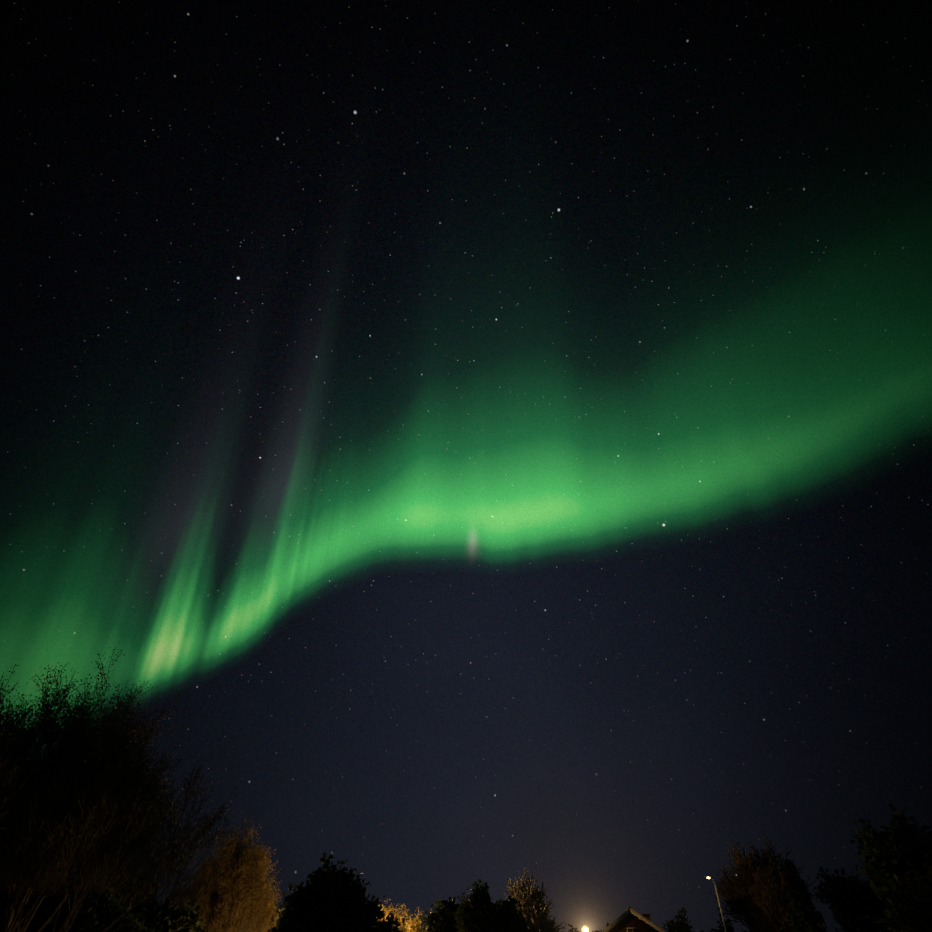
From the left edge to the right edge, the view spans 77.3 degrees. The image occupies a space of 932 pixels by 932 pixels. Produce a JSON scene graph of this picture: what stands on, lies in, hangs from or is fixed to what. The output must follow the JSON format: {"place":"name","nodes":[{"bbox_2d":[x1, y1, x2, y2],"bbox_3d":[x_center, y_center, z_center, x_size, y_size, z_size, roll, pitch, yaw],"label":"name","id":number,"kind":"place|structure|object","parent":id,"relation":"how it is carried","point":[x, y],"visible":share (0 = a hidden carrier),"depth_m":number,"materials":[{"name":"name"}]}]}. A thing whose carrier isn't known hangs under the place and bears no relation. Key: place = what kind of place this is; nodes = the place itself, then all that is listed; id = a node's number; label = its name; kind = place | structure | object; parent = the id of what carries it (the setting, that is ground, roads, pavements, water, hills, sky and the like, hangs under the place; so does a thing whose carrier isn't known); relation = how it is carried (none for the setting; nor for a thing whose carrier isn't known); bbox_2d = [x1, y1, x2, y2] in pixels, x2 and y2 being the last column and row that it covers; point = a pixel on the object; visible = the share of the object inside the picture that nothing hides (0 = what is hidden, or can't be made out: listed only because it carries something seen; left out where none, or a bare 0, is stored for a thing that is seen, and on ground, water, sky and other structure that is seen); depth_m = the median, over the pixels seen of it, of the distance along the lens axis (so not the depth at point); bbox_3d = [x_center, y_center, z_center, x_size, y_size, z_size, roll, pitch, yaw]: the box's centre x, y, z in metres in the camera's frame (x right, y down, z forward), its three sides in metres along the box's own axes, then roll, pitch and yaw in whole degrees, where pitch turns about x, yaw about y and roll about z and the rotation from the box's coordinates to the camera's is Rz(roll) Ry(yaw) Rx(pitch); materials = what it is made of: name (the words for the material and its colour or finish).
{"place":"outdoors","nodes":[
{"label":"outdoors","id":0,"kind":"place"},
{"bbox_2d":[0,0,931,931],"label":"sky","id":1,"kind":"structure","parent":0,"point":[498,433],"materials":[{"name":"black"}]},
{"label":"ground","id":2,"kind":"structure","parent":0,"visible":0},
{"bbox_2d":[0,847,85,931],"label":"shrub","id":3,"kind":"object","parent":2,"relation":"on","point":[47,908],"visible":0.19,"depth_m":25.39,"materials":[{"name":"brown plant"}]},
{"bbox_2d":[37,853,125,928],"bbox_3d":[-20.683,23.633,29.453,7.039,7.738,7.367,1,-41,-1],"label":"shrub","id":4,"kind":"object","parent":2,"relation":"on","point":[72,882],"depth_m":30.27,"materials":[{"name":"green plant"}]},
{"bbox_2d":[50,876,154,931],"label":"shrub","id":5,"kind":"object","parent":2,"relation":"on","point":[93,917],"visible":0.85,"depth_m":26.58,"materials":[{"name":"black plant"}]},
{"bbox_2d":[0,647,239,931],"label":"tree","id":6,"kind":"object","parent":2,"relation":"on","point":[40,827],"visible":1,"depth_m":21.98,"materials":[{"name":"black plant"}]},
{"bbox_2d":[113,870,208,931],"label":"shrub","id":7,"kind":"object","parent":2,"relation":"on","point":[164,918],"visible":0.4,"depth_m":29.38,"materials":[{"name":"black plant"}]},
{"bbox_2d":[185,813,281,931],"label":"golden tree","id":8,"kind":"object","parent":2,"relation":"on","point":[244,898],"visible":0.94,"depth_m":34.14,"materials":[{"name":"beige plant"}]},
{"bbox_2d":[246,903,284,931],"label":"shrub","id":9,"kind":"object","parent":2,"relation":"on","point":[278,916],"visible":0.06,"depth_m":44.26,"materials":[{"name":"green plant"}]},
{"bbox_2d":[268,852,404,931],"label":"dense tree","id":10,"kind":"object","parent":2,"relation":"on","point":[327,899],"visible":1,"depth_m":27.10,"materials":[{"name":"black plant"}]},
{"bbox_2d":[376,898,427,931],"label":"lit tree","id":11,"kind":"object","parent":2,"relation":"on","point":[412,925],"visible":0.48,"depth_m":45.35,"materials":[{"name":"yellow plant"}]},
{"bbox_2d":[419,896,462,931],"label":"dense tree","id":12,"kind":"object","parent":2,"relation":"on","point":[441,918],"visible":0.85,"depth_m":36.13,"materials":[{"name":"green plant"}]},
{"bbox_2d":[453,879,533,931],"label":"dense tree","id":13,"kind":"object","parent":2,"relation":"on","point":[478,913],"visible":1,"depth_m":31.52,"materials":[{"name":"green plant"}]},
{"bbox_2d":[500,867,564,931],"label":"bare tree","id":14,"kind":"object","parent":2,"relation":"on","point":[537,916],"visible":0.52,"depth_m":40.60,"materials":[{"name":"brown plant"}]},
{"bbox_2d":[565,924,594,931],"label":"shrub","id":15,"kind":"object","parent":2,"relation":"on","point":[571,930],"visible":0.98,"depth_m":74.49,"materials":[{"name":"green plant"}]},
{"bbox_2d":[601,907,665,931],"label":"red house","id":16,"kind":"structure","parent":2,"relation":"on","point":[629,919],"depth_m":47.11,"materials":[{"name":"brown wood"}]},
{"bbox_2d":[661,907,703,931],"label":"tree","id":17,"kind":"object","parent":2,"relation":"on","point":[678,925],"visible":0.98,"depth_m":66.75,"materials":[{"name":"green plant"}]},
{"bbox_2d":[706,875,726,931],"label":"street lamp","id":18,"kind":"object","parent":2,"relation":"on","point":[708,876],"visible":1,"depth_m":49.79,"materials":[{"name":"metal"}]},
{"bbox_2d":[710,912,733,931],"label":"tree","id":19,"kind":"object","parent":2,"relation":"on","point":[729,928],"visible":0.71,"depth_m":62.38,"materials":[{"name":"green plant"}]},
{"bbox_2d":[710,831,815,931],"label":"bare tree","id":20,"kind":"object","parent":2,"relation":"on","point":[734,888],"visible":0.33,"depth_m":57.39,"materials":[{"name":"black plant"}]},
{"bbox_2d":[745,858,820,931],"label":"bare tree","id":21,"kind":"object","parent":2,"relation":"on","point":[771,903],"visible":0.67,"depth_m":50.81,"materials":[{"name":"black plant"}]},
{"bbox_2d":[784,859,826,931],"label":"tree","id":22,"kind":"object","parent":2,"relation":"on","point":[803,914],"visible":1,"depth_m":46.10,"materials":[{"name":"black plant"}]},
{"bbox_2d":[812,867,894,931],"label":"dense tree","id":23,"kind":"object","parent":2,"relation":"on","point":[854,902],"visible":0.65,"depth_m":41.92,"materials":[{"name":"black plant"}]},
{"bbox_2d":[850,803,931,931],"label":"dense tree","id":24,"kind":"object","parent":2,"relation":"on","point":[898,862],"visible":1,"depth_m":34.20,"materials":[{"name":"black plant"}]}
]}

